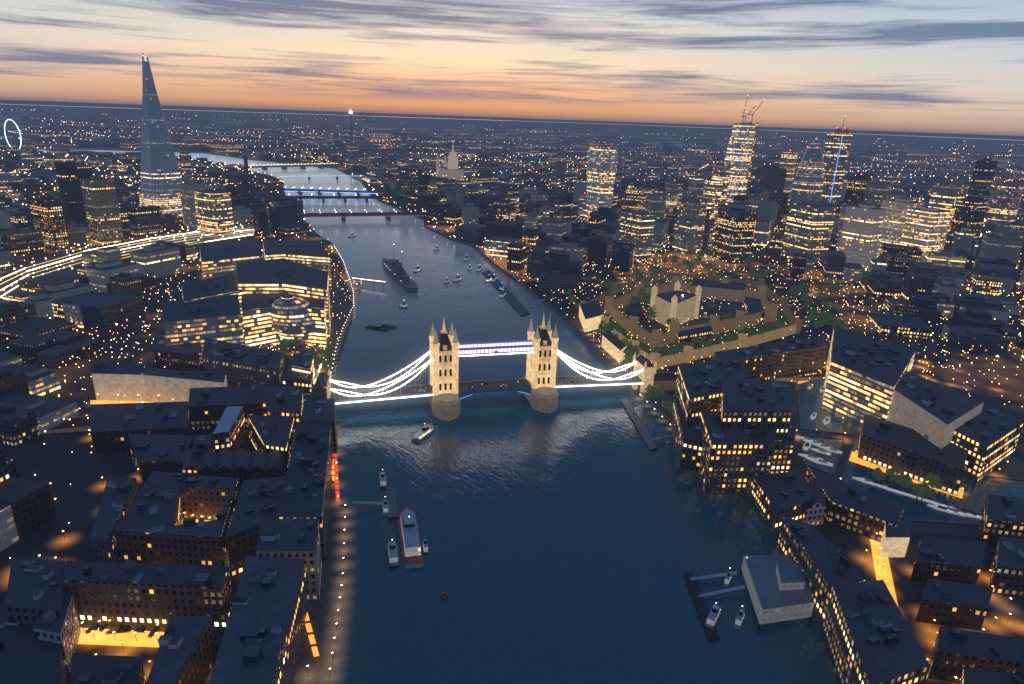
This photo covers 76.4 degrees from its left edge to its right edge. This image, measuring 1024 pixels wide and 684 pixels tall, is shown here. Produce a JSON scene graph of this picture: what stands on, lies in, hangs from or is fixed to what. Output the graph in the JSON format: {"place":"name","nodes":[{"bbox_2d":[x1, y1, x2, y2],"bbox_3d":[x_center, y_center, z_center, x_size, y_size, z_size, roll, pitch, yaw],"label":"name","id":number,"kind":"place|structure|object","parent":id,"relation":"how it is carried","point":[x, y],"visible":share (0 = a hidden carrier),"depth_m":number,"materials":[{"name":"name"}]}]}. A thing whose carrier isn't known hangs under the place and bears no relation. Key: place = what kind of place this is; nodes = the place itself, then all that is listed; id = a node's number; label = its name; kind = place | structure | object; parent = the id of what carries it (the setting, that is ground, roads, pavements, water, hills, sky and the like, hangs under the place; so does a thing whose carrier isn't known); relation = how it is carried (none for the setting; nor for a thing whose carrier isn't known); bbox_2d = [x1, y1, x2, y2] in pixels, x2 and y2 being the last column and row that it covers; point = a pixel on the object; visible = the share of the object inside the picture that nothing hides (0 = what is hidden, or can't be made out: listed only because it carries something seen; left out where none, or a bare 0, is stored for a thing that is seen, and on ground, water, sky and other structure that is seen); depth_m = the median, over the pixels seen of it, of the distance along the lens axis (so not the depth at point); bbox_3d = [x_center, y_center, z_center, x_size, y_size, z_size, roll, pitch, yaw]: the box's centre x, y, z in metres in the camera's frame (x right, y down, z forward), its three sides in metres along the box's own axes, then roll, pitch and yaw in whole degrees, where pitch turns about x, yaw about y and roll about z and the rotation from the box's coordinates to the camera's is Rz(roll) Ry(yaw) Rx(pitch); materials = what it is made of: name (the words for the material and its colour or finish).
{"place":"outdoors","nodes":[
{"label":"outdoors","id":0,"kind":"place"},
{"bbox_2d":[248,164,425,292],"bbox_3d":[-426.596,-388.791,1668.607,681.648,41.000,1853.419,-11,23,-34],"label":"bridges","id":1,"kind":"structure","parent":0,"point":[398,274],"depth_m":1353.25,"materials":[{"name":"grey concrete"}]},
{"bbox_2d":[248,163,425,539],"bbox_3d":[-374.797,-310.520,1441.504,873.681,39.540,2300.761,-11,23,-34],"label":"bridge lights","id":2,"kind":"object","parent":1,"relation":"attached to","point":[335,192],"visible":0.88,"depth_m":1721.74,"materials":[{"name":"blue"}]},
{"bbox_2d":[0,104,1023,683],"bbox_3d":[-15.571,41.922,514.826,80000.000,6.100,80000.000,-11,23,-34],"label":"ground","id":3,"kind":"structure","parent":0,"point":[70,468],"depth_m":614.27,"materials":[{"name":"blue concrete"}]},
{"bbox_2d":[0,224,254,299],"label":"rail viaduct","id":4,"kind":"object","parent":3,"relation":"on","point":[203,239],"visible":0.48,"depth_m":920.27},
{"bbox_2d":[0,224,253,297],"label":"railway lights","id":5,"kind":"object","parent":4,"relation":"on","point":[121,252],"visible":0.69,"depth_m":928.42},
{"bbox_2d":[0,362,350,683],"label":"warehouse buildings","id":6,"kind":"structure","parent":3,"relation":"on","point":[273,531],"depth_m":298.20,"materials":[{"name":"blue brick"}]},
{"bbox_2d":[38,394,345,668],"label":"street lamps","id":7,"kind":"object","parent":6,"relation":"attached to","point":[192,515],"visible":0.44,"depth_m":285.03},
{"bbox_2d":[154,239,353,393],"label":"riverside office complex","id":8,"kind":"structure","parent":3,"relation":"on","point":[287,290],"depth_m":588.40,"materials":[{"name":"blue glass"}]},
{"bbox_2d":[241,319,323,369],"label":"trees","id":9,"kind":"object","parent":3,"relation":"on","point":[283,346],"visible":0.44,"depth_m":567.37,"materials":[{"name":"green plant"}]},
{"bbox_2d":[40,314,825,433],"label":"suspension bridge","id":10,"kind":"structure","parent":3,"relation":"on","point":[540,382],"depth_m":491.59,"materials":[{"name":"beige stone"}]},
{"bbox_2d":[69,350,819,419],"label":"tower bridge lights","id":11,"kind":"object","parent":10,"relation":"attached to","point":[561,356],"visible":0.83,"depth_m":489.09},
{"bbox_2d":[0,111,1023,551],"bbox_3d":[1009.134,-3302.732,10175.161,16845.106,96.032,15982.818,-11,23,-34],"label":"city blocks","id":12,"kind":"structure","parent":3,"relation":"on","point":[538,229],"depth_m":1208.85,"materials":[{"name":"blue concrete"}]},
{"bbox_2d":[1,112,1023,522],"bbox_3d":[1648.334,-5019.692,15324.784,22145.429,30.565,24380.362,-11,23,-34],"label":"city lights","id":13,"kind":"object","parent":12,"relation":"attached to","point":[451,226],"visible":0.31,"depth_m":1684.06,"materials":[{"name":"yellow"}]},
{"bbox_2d":[7,170,1019,677],"bbox_3d":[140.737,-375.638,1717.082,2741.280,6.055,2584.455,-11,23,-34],"label":"street lamps","id":14,"kind":"object","parent":3,"relation":"on","point":[435,226],"visible":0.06,"depth_m":985.70,"materials":[{"name":"orange"}]},
{"bbox_2d":[7,53,1023,270],"bbox_3d":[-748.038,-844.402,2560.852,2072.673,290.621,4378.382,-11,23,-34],"label":"skyscrapers","id":15,"kind":"structure","parent":3,"relation":"on","point":[876,217],"depth_m":1151.21,"materials":[{"name":"grey glass"}]},
{"bbox_2d":[4,56,1012,200],"bbox_3d":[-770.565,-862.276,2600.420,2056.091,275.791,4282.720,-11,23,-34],"label":"landmark lights","id":16,"kind":"object","parent":15,"relation":"on","point":[561,160],"visible":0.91,"depth_m":1452.27,"materials":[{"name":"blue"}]},
{"bbox_2d":[565,247,844,361],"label":"trees","id":17,"kind":"object","parent":3,"relation":"on","point":[630,350],"visible":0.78,"depth_m":750.77,"materials":[{"name":"green plant"}]},
{"bbox_2d":[579,258,839,373],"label":"tower of london","id":18,"kind":"structure","parent":3,"relation":"on","point":[762,303],"depth_m":705.19,"materials":[{"name":"beige stone"}]},
{"bbox_2d":[644,384,942,503],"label":"trees","id":19,"kind":"object","parent":3,"relation":"on","point":[924,489],"visible":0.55,"depth_m":394.10,"materials":[{"name":"green plant"}]},
{"bbox_2d":[620,326,1023,683],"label":"dockside buildings","id":20,"kind":"structure","parent":3,"relation":"on","point":[738,417],"depth_m":378.29,"materials":[{"name":"grey concrete"}]},
{"bbox_2d":[662,357,1011,659],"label":"street lamps","id":21,"kind":"object","parent":20,"relation":"attached to","point":[880,548],"visible":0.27,"depth_m":317.12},
{"bbox_2d":[0,0,1023,139],"label":"sky","id":22,"kind":"structure","parent":0,"point":[932,68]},
{"bbox_2d":[8,104,1023,683],"bbox_3d":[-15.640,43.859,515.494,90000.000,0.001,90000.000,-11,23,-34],"label":"river water","id":23,"kind":"structure","parent":0,"point":[576,534],"depth_m":362.68,"materials":[{"name":"blue liquid"}]},
{"bbox_2d":[348,182,545,598],"bbox_3d":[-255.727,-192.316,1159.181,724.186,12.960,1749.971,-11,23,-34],"label":"boats","id":24,"kind":"object","parent":23,"relation":"on","point":[408,527],"visible":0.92,"depth_m":360.64,"materials":[{"name":"white metal"}]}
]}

